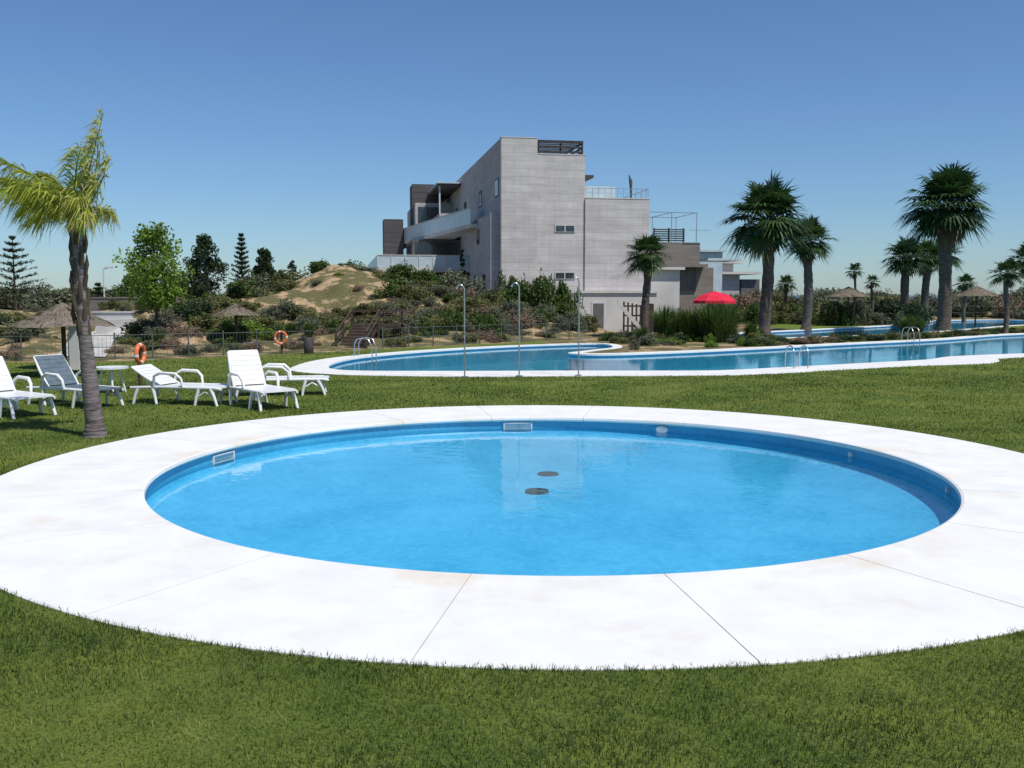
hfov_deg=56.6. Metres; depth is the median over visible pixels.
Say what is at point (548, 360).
swimming pool
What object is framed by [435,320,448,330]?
shrub
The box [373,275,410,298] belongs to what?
shrub
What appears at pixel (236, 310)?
thatched umbrella
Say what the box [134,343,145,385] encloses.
life ring post
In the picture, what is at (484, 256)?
side plinth
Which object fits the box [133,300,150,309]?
shrub
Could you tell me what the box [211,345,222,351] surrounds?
shrub
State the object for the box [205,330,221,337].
shrub
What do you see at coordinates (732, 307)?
shrub
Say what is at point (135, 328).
shrub
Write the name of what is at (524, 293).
shrub
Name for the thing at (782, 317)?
shrub
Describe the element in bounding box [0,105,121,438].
feather palm
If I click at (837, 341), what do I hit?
shrub
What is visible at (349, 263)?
shrub
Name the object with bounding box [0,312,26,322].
shrub
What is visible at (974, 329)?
shrub
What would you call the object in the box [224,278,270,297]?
shrub
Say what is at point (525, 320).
shrub
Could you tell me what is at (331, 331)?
shrub
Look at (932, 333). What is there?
shrub
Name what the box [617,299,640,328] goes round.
ramp wall
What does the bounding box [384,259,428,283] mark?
shrub
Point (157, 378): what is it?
sun lounger
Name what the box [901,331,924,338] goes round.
shrub
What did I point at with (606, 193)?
glass screen
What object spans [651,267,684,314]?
end block
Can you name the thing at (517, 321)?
shrub
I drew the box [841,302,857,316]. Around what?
shrub
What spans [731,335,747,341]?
shrub
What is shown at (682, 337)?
shrub
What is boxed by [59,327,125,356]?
path
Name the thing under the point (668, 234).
louvre screen
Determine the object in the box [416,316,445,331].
shrub
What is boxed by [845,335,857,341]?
shrub
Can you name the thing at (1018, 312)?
shrub
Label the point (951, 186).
fan palm
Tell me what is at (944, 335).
shrub
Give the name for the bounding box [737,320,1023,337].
lagoon pool
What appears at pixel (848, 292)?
thatched umbrella
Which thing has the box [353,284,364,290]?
shrub
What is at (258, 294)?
shrub
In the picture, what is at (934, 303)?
shrub
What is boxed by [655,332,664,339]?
shrub
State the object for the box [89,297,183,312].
garden wall
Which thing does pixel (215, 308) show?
shrub
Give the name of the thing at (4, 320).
shrub
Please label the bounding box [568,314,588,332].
shrub
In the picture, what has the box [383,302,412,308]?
shrub
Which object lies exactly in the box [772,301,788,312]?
shrub
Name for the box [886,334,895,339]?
shrub
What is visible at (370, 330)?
wooden staircase
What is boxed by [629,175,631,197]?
closed parasol
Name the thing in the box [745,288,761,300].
shrub
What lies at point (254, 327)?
shrub
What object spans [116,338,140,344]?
shrub
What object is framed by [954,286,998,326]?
thatched umbrella
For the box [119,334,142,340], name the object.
shrub
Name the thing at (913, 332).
pool ladder
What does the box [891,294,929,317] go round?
shrub
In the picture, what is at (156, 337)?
ornamental grass
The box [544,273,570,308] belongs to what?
shrub
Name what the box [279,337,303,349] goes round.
shrub
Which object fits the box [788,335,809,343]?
shrub
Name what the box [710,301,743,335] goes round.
ornamental grass
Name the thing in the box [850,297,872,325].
shrub
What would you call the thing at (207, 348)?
shrub
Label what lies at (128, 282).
broadleaf tree
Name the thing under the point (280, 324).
shrub
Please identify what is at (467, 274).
wall
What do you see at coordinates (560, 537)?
round swimming pool
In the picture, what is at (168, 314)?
shrub
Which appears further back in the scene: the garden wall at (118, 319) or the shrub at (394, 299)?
the shrub at (394, 299)
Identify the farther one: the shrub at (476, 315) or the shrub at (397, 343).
the shrub at (476, 315)
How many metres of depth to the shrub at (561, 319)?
37.21 m
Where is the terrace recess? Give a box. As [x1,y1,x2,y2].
[680,268,695,290]
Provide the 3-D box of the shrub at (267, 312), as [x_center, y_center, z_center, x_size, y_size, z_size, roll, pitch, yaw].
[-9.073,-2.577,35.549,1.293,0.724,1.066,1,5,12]
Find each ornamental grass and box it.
[150,329,168,346]
[222,318,234,329]
[282,320,295,334]
[298,321,317,336]
[477,315,490,331]
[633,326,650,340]
[644,304,685,336]
[666,309,682,332]
[673,305,700,340]
[689,299,733,341]
[705,312,739,342]
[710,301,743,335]
[741,322,762,335]
[894,313,919,333]
[912,315,928,331]
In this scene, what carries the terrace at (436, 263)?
on the wall at (467, 274)
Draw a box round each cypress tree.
[250,247,276,291]
[287,260,296,273]
[459,249,465,274]
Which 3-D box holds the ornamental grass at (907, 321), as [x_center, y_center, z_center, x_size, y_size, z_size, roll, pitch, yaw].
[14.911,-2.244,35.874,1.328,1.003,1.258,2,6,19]
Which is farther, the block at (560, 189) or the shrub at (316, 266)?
the block at (560, 189)
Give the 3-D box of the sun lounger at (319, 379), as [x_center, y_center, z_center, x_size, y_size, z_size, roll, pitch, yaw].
[-3.757,-0.072,15.376,1.578,0.501,0.619,-1,5,-10]
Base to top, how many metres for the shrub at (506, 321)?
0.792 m
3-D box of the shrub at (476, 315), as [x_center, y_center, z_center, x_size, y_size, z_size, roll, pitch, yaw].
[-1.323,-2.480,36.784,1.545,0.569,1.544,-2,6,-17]
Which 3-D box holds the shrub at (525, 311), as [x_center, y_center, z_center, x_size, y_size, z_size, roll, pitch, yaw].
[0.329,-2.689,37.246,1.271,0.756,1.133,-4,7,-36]
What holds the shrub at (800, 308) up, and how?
on the ground at (328, 293)
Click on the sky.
(297, 128)
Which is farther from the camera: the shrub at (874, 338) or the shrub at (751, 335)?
the shrub at (874, 338)
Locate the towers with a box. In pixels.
[383,184,438,254]
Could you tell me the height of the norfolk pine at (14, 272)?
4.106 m
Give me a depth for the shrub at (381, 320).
34.81 m
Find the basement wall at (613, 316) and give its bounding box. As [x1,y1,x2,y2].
[569,290,658,331]
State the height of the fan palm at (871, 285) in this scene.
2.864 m
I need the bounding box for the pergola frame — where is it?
[649,212,709,242]
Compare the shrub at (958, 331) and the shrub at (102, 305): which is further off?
the shrub at (102, 305)
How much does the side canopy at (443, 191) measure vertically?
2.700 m
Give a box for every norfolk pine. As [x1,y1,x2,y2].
[0,235,46,310]
[90,282,111,296]
[228,233,252,281]
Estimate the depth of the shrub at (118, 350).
25.41 m
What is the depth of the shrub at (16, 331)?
26.44 m
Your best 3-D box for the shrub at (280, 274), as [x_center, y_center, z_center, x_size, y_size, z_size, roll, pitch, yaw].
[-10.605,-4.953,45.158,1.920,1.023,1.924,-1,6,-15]
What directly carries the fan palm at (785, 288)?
on the ground at (328, 293)
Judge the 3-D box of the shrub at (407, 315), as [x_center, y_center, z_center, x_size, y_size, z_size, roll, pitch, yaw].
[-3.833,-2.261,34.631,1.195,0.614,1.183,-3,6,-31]
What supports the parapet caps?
on the block at (613, 227)
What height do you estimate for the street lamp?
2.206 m
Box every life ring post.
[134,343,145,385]
[274,330,287,353]
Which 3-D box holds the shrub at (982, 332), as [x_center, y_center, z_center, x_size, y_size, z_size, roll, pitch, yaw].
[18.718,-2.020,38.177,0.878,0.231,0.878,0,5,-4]
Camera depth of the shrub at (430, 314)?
34.05 m
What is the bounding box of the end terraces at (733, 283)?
[722,261,760,296]
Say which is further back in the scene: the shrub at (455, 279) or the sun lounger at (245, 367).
the shrub at (455, 279)
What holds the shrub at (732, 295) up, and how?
on the ground at (328, 293)
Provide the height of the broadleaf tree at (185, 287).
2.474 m
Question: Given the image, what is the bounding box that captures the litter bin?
[303,337,313,353]
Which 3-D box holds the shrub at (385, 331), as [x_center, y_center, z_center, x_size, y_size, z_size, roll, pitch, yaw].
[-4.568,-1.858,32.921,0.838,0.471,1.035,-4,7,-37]
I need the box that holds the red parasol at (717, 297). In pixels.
[693,290,735,306]
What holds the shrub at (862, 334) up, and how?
on the ground at (328, 293)
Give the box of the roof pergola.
[538,140,582,153]
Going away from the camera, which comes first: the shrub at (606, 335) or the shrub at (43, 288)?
the shrub at (606, 335)
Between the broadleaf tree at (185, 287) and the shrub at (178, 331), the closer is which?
the shrub at (178, 331)
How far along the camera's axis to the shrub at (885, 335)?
34.31 m
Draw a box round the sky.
[0,0,1023,294]
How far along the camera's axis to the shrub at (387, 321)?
33.05 m
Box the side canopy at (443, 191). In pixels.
[428,182,460,212]
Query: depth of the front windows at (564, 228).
52.34 m
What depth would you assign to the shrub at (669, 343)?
30.46 m
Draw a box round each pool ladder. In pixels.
[354,337,376,359]
[784,345,808,368]
[901,326,919,343]
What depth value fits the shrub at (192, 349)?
25.23 m
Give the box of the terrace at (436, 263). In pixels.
[368,255,469,272]
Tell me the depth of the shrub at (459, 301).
39.40 m
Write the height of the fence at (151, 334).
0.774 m
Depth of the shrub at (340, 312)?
36.25 m
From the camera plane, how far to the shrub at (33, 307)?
40.73 m
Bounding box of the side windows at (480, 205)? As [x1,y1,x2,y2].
[456,177,498,289]
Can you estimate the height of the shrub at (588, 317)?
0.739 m
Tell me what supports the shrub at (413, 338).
on the ground at (328, 293)
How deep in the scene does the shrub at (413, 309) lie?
36.26 m
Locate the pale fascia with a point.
(717, 259)
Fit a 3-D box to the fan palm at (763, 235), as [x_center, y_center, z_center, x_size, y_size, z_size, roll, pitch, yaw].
[9.730,-5.072,36.685,4.175,6.590,4.216,0,5,0]
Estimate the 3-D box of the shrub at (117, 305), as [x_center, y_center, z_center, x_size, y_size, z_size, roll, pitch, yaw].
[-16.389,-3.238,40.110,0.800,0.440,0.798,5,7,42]
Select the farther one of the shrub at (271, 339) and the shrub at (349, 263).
the shrub at (349, 263)
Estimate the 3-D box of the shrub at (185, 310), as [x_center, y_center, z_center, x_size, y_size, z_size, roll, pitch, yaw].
[-12.119,-2.718,35.776,1.595,1.062,1.567,0,5,0]
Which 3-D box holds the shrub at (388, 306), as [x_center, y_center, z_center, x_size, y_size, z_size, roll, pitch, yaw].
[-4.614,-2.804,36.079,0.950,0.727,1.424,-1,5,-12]
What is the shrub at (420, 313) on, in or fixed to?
on the ground at (328, 293)
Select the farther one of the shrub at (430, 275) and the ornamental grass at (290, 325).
the shrub at (430, 275)
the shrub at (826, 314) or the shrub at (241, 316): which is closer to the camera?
the shrub at (241, 316)
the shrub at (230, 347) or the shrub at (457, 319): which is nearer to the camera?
the shrub at (230, 347)
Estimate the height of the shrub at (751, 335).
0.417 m
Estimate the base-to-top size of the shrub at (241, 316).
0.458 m
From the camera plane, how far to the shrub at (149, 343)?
26.73 m
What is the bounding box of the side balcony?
[403,207,477,245]
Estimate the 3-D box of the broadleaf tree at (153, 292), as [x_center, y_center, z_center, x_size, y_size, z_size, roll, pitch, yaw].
[-11.162,-3.197,29.871,2.315,3.827,1.983,3,6,29]
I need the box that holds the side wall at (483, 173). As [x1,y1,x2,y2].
[443,138,500,288]
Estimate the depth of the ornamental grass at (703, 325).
32.65 m
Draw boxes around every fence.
[0,330,302,360]
[382,321,584,347]
[701,305,1023,319]
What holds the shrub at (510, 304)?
on the ground at (328, 293)
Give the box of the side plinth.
[470,212,498,295]
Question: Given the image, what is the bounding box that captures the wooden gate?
[623,302,653,331]
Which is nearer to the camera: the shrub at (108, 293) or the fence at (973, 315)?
the shrub at (108, 293)
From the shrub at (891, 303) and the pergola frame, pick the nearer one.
the shrub at (891, 303)
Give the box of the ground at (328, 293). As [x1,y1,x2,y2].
[0,265,1023,767]
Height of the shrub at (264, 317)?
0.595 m
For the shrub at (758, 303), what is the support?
on the ground at (328, 293)
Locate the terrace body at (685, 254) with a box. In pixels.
[649,242,713,312]
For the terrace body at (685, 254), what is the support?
on the ground at (328, 293)
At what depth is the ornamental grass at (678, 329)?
33.73 m
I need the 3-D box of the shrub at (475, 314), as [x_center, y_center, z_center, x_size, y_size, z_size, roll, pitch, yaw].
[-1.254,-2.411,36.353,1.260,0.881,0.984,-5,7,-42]
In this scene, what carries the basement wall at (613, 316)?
on the ground at (328, 293)
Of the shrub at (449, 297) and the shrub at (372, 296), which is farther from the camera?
the shrub at (449, 297)
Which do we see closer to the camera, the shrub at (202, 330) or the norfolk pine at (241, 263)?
the shrub at (202, 330)
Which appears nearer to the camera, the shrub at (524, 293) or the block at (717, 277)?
the shrub at (524, 293)
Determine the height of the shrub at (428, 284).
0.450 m
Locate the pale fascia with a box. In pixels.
[700,258,741,261]
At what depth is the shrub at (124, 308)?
39.46 m
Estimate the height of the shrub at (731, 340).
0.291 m
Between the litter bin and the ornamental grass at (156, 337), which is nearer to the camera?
the litter bin
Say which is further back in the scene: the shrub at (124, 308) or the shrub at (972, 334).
the shrub at (124, 308)
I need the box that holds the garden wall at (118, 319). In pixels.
[91,311,135,333]
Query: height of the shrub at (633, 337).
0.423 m
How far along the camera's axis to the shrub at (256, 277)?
43.57 m
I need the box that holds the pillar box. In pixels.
[68,326,80,369]
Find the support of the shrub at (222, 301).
on the ground at (328, 293)
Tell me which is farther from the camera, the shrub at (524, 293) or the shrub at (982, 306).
the shrub at (982, 306)
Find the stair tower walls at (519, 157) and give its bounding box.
[471,137,537,293]
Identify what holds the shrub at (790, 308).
on the ground at (328, 293)
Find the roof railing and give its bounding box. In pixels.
[586,188,648,197]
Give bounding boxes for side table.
[96,365,128,393]
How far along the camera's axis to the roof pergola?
52.06 m
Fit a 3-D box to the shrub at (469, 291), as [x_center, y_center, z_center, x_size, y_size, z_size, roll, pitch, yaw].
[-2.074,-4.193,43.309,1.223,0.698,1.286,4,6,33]
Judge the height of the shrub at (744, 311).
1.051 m
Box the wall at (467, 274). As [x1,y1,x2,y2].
[384,272,468,285]
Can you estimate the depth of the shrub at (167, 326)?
30.04 m
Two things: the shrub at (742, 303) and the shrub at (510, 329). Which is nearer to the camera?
the shrub at (510, 329)
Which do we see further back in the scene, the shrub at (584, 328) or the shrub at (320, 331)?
the shrub at (584, 328)
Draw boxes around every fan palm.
[619,234,675,332]
[716,170,818,335]
[774,274,798,304]
[781,213,838,331]
[845,262,865,325]
[864,274,879,312]
[880,235,932,311]
[892,161,993,330]
[903,239,953,323]
[933,238,964,321]
[952,273,979,322]
[984,257,1023,333]
[1008,241,1023,329]
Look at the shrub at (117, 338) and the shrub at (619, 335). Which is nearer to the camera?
the shrub at (117, 338)
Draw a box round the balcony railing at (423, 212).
[407,203,452,226]
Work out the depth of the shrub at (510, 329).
34.80 m
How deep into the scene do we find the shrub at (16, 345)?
25.55 m
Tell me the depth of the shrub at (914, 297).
78.94 m
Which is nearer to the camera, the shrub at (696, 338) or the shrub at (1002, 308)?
the shrub at (696, 338)
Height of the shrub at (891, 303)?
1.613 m
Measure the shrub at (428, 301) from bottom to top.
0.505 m
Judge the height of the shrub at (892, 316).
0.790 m
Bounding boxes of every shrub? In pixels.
[0,285,19,309]
[0,310,27,319]
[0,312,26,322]
[0,316,12,324]
[0,326,9,337]
[0,349,24,358]
[1,319,51,340]
[6,283,36,309]
[6,342,22,350]
[12,334,28,341]
[20,287,71,310]
[24,303,41,312]
[29,281,57,299]
[62,286,107,301]
[97,299,130,310]
[100,285,134,296]
[103,345,127,353]
[113,336,141,341]
[115,302,132,310]
[116,284,133,296]
[116,304,131,310]
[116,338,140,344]
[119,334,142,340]
[120,318,164,340]
[127,316,153,324]
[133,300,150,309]
[141,325,170,339]
[142,340,172,349]
[151,307,184,321]
[152,317,188,332]
[158,336,180,348]
[167,302,192,313]
[168,325,203,337]
[171,298,213,321]
[173,327,207,335]
[173,342,206,354]
[178,299,202,303]
[185,313,203,324]
[186,313,234,334]
[194,302,223,314]
[198,291,220,300]
[199,345,217,352]
[205,295,244,310]
[205,320,250,341]
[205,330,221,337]
[210,337,241,346]
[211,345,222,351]
[218,315,248,323]
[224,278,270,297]
[225,344,242,351]
[226,315,251,324]
[227,292,240,299]
[229,300,262,310]
[237,285,269,295]
[238,272,270,291]
[240,339,265,351]
[242,320,275,339]
[243,314,274,326]
[249,332,274,340]
[252,291,263,297]
[252,306,277,318]
[259,319,285,329]
[267,325,286,333]
[268,269,307,288]
[268,298,302,316]
[270,279,300,291]
[271,309,287,319]
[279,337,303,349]
[286,306,318,320]
[294,315,323,332]
[296,312,340,324]
[303,328,327,335]
[304,258,329,274]
[310,280,322,284]
[319,310,336,318]
[323,317,349,331]
[325,327,338,333]
[330,307,356,316]
[331,315,344,320]
[332,272,344,276]
[337,262,365,269]
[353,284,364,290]
[353,306,376,316]
[354,303,382,315]
[354,315,392,323]
[354,316,370,323]
[357,266,382,274]
[366,293,379,299]
[370,270,393,280]
[371,301,385,309]
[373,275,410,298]
[374,327,393,335]
[380,301,401,318]
[382,316,409,334]
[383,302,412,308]
[383,338,407,347]
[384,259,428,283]
[384,308,412,316]
[389,296,403,302]
[393,315,420,334]
[394,314,414,319]
[395,285,433,301]
[397,335,422,342]
[400,280,422,287]
[401,305,415,313]
[403,298,421,305]
[406,269,422,284]
[410,307,440,317]
[412,310,425,317]
[412,312,434,324]
[415,265,445,288]
[416,280,437,287]
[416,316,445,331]
[417,319,442,337]
[422,295,440,306]
[425,305,441,309]
[427,284,457,295]
[430,315,460,329]
[433,303,452,308]
[434,309,447,318]
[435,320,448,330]
[440,304,472,317]
[442,267,476,293]
[442,292,459,302]
[443,308,463,331]
[447,296,480,307]
[452,284,479,297]
[455,334,477,342]
[457,316,474,332]
[461,298,498,309]
[463,313,497,318]
[465,315,478,327]
[467,276,490,294]
[468,310,497,319]
[472,314,500,333]
[474,328,497,338]
[477,304,504,313]
[478,288,504,306]
[482,306,505,318]
[484,335,502,342]
[490,334,510,341]
[494,270,521,303]
[494,312,505,321]
[495,299,525,312]
[499,316,511,332]
[502,325,520,335]
[503,308,528,323]
[505,306,531,322]
[505,314,527,328]
[510,313,538,328]
[515,273,537,306]
[517,301,533,312]
[524,268,556,306]
[524,310,546,323]
[530,316,549,326]
[531,306,549,320]
[534,302,553,309]
[538,331,555,337]
[543,305,557,322]
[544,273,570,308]
[547,326,563,332]
[551,298,571,314]
[551,314,569,330]
[560,286,586,315]
[561,311,581,330]
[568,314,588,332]
[572,313,597,329]
[581,316,598,331]
[598,330,614,340]
[607,337,631,343]
[613,331,624,341]
[619,329,631,338]
[628,338,640,349]
[629,333,636,339]
[638,332,661,345]
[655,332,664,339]
[660,340,677,345]
[661,338,682,344]
[664,333,689,342]
[685,334,704,341]
[703,333,716,342]
[704,340,718,347]
[718,303,738,315]
[722,292,754,301]
[726,337,737,342]
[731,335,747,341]
[733,290,777,310]
[736,337,745,345]
[736,338,757,346]
[737,307,745,321]
[739,298,759,324]
[742,302,778,319]
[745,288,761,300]
[747,332,762,337]
[750,336,765,346]
[756,309,777,324]
[756,335,773,345]
[759,337,781,345]
[769,335,788,339]
[772,292,797,305]
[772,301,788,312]
[772,311,796,323]
[775,338,791,343]
[781,303,801,319]
[787,293,821,305]
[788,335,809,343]
[789,340,803,344]
[791,299,811,323]
[794,308,812,324]
[795,303,822,324]
[797,290,819,303]
[803,336,824,343]
[808,336,827,343]
[811,301,844,325]
[813,287,845,299]
[814,300,829,318]
[818,291,841,301]
[825,335,839,341]
[827,339,845,342]
[828,300,859,325]
[829,297,857,302]
[834,334,847,341]
[840,333,859,339]
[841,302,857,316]
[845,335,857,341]
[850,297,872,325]
[850,335,866,341]
[858,295,896,307]
[858,333,871,339]
[861,312,891,324]
[865,334,884,340]
[866,288,892,300]
[874,297,900,319]
[877,333,888,339]
[885,299,900,312]
[886,312,900,322]
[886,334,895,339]
[890,333,900,339]
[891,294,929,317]
[892,312,909,325]
[894,300,935,326]
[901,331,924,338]
[902,333,918,339]
[911,292,934,302]
[917,331,931,338]
[921,331,936,337]
[929,295,937,315]
[929,296,974,316]
[939,333,952,337]
[942,329,963,332]
[951,330,966,336]
[952,292,995,317]
[952,293,988,315]
[967,332,978,335]
[969,327,980,331]
[973,331,990,334]
[984,298,1023,317]
[986,298,1023,317]
[987,293,1018,306]
[993,328,1001,333]
[999,290,1023,304]
[1009,299,1023,319]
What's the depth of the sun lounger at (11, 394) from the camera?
12.90 m
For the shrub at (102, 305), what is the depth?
41.42 m
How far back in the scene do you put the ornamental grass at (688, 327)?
33.30 m
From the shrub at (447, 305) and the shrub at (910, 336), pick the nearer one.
the shrub at (910, 336)
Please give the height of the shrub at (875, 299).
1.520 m
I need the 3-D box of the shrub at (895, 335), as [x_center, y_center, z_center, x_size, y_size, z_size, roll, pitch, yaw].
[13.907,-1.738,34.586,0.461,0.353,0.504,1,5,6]
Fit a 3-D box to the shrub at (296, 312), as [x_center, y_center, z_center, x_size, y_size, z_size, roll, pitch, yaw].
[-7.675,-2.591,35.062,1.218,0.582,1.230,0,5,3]
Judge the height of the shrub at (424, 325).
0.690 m
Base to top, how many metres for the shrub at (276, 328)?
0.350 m
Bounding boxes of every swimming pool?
[0,405,1023,670]
[291,333,1023,376]
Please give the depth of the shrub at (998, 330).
39.47 m
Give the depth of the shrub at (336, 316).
35.65 m
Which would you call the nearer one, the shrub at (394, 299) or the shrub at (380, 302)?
the shrub at (380, 302)
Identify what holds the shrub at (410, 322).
on the ground at (328, 293)
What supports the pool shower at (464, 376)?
on the ground at (328, 293)
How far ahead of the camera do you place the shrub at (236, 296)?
39.62 m
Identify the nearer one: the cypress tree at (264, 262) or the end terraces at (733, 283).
the cypress tree at (264, 262)
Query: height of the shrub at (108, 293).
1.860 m
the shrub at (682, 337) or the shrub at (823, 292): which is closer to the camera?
the shrub at (682, 337)
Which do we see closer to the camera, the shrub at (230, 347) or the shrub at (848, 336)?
the shrub at (230, 347)
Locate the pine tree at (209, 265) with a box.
[182,233,228,298]
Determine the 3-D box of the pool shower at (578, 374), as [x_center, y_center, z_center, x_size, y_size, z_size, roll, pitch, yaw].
[1.266,-1.131,18.776,0.248,1.963,0.140,0,5,0]
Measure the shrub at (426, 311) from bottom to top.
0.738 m
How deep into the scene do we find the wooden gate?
45.44 m
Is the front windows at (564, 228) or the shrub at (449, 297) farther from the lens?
the front windows at (564, 228)
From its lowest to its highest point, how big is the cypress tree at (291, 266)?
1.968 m
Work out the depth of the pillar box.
20.52 m
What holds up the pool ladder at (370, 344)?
attached to the swimming pool at (548, 360)
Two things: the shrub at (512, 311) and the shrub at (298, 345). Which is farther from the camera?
the shrub at (512, 311)
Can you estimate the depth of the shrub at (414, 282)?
43.33 m
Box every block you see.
[537,154,584,294]
[584,198,649,290]
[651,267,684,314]
[700,250,726,292]
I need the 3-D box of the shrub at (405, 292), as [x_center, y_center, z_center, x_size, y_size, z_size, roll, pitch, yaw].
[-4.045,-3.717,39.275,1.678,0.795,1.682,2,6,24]
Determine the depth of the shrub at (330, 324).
31.65 m
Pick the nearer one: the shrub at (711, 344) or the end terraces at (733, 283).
the shrub at (711, 344)
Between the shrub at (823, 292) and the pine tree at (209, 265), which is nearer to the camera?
the pine tree at (209, 265)
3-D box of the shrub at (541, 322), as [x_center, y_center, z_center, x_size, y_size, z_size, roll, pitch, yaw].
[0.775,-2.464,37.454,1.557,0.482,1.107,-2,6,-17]
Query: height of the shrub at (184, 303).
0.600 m
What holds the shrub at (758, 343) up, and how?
on the ground at (328, 293)
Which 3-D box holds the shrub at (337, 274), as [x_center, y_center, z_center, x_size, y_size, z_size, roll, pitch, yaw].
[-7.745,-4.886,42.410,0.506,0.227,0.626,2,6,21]
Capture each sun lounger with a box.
[0,356,56,419]
[26,354,124,407]
[130,364,239,406]
[219,350,298,411]
[227,363,328,396]
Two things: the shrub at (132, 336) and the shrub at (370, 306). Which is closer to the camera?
the shrub at (132, 336)
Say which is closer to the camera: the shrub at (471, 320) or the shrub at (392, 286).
the shrub at (471, 320)
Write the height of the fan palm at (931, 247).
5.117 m
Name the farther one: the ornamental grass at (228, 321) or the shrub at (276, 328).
the shrub at (276, 328)
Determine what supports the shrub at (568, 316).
on the ground at (328, 293)
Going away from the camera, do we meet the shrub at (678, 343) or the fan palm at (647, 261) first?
the shrub at (678, 343)
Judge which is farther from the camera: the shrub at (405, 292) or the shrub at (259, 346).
the shrub at (405, 292)
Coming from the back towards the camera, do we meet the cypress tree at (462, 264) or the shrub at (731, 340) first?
the cypress tree at (462, 264)
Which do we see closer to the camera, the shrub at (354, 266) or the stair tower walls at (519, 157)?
the shrub at (354, 266)
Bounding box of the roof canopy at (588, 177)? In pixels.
[585,175,593,181]
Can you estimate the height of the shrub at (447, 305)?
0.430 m
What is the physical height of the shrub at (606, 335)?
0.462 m
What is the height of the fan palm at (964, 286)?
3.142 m
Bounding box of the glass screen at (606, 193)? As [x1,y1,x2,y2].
[585,186,615,197]
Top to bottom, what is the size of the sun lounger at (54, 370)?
0.726 m
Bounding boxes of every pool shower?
[455,284,467,377]
[510,282,522,376]
[570,277,581,375]
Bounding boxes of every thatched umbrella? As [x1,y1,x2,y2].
[10,302,114,360]
[212,304,258,342]
[826,286,869,317]
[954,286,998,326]
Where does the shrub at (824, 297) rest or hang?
on the ground at (328, 293)
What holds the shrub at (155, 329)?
on the ground at (328, 293)
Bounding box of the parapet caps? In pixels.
[500,136,649,198]
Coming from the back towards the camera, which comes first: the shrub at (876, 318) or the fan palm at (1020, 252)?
the shrub at (876, 318)
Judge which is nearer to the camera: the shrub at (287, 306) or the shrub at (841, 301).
the shrub at (287, 306)
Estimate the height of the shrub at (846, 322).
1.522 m
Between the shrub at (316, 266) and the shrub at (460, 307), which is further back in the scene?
the shrub at (316, 266)
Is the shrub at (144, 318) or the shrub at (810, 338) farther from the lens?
the shrub at (144, 318)
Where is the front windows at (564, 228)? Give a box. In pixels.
[555,225,574,278]
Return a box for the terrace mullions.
[377,255,460,266]
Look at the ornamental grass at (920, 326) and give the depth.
35.96 m
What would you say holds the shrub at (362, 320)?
on the ground at (328, 293)
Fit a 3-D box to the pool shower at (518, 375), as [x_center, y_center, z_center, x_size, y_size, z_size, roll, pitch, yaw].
[0.086,-1.062,18.632,0.248,1.853,0.140,0,5,0]
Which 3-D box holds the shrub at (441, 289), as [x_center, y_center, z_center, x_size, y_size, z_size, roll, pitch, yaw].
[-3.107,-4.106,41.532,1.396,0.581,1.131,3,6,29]
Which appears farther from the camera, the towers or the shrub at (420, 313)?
the towers
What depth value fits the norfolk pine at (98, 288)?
51.64 m
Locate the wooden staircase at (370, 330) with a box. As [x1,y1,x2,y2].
[335,310,405,348]
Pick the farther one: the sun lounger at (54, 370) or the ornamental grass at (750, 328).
the ornamental grass at (750, 328)
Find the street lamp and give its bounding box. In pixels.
[103,267,112,296]
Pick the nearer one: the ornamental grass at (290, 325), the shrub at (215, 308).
the ornamental grass at (290, 325)
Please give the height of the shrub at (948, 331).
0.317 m
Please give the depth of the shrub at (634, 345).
27.94 m
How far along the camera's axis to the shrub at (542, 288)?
47.44 m
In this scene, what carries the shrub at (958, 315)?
on the ground at (328, 293)
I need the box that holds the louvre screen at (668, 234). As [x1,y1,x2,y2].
[653,228,684,241]
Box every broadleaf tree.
[111,274,134,296]
[112,221,195,326]
[124,270,144,296]
[167,270,194,299]
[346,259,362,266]
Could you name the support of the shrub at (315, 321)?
on the ground at (328, 293)
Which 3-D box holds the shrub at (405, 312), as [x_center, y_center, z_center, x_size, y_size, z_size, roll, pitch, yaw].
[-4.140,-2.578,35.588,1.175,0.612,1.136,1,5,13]
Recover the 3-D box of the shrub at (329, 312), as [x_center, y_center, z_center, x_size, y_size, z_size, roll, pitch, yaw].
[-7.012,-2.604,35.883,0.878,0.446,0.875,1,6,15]
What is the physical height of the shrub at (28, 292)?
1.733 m
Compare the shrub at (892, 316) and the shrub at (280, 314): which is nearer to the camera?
the shrub at (280, 314)
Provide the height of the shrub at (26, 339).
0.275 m
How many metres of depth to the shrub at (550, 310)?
39.56 m
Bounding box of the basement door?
[591,302,605,328]
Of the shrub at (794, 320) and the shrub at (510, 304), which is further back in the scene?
the shrub at (794, 320)
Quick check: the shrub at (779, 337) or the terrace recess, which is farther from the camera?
the terrace recess
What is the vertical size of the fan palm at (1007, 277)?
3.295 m
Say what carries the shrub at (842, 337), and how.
on the ground at (328, 293)
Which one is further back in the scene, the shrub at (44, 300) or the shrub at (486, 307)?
the shrub at (44, 300)
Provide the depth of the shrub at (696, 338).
33.00 m
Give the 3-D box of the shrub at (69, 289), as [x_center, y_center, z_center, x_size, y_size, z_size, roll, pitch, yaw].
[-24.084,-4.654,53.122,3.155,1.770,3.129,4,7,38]

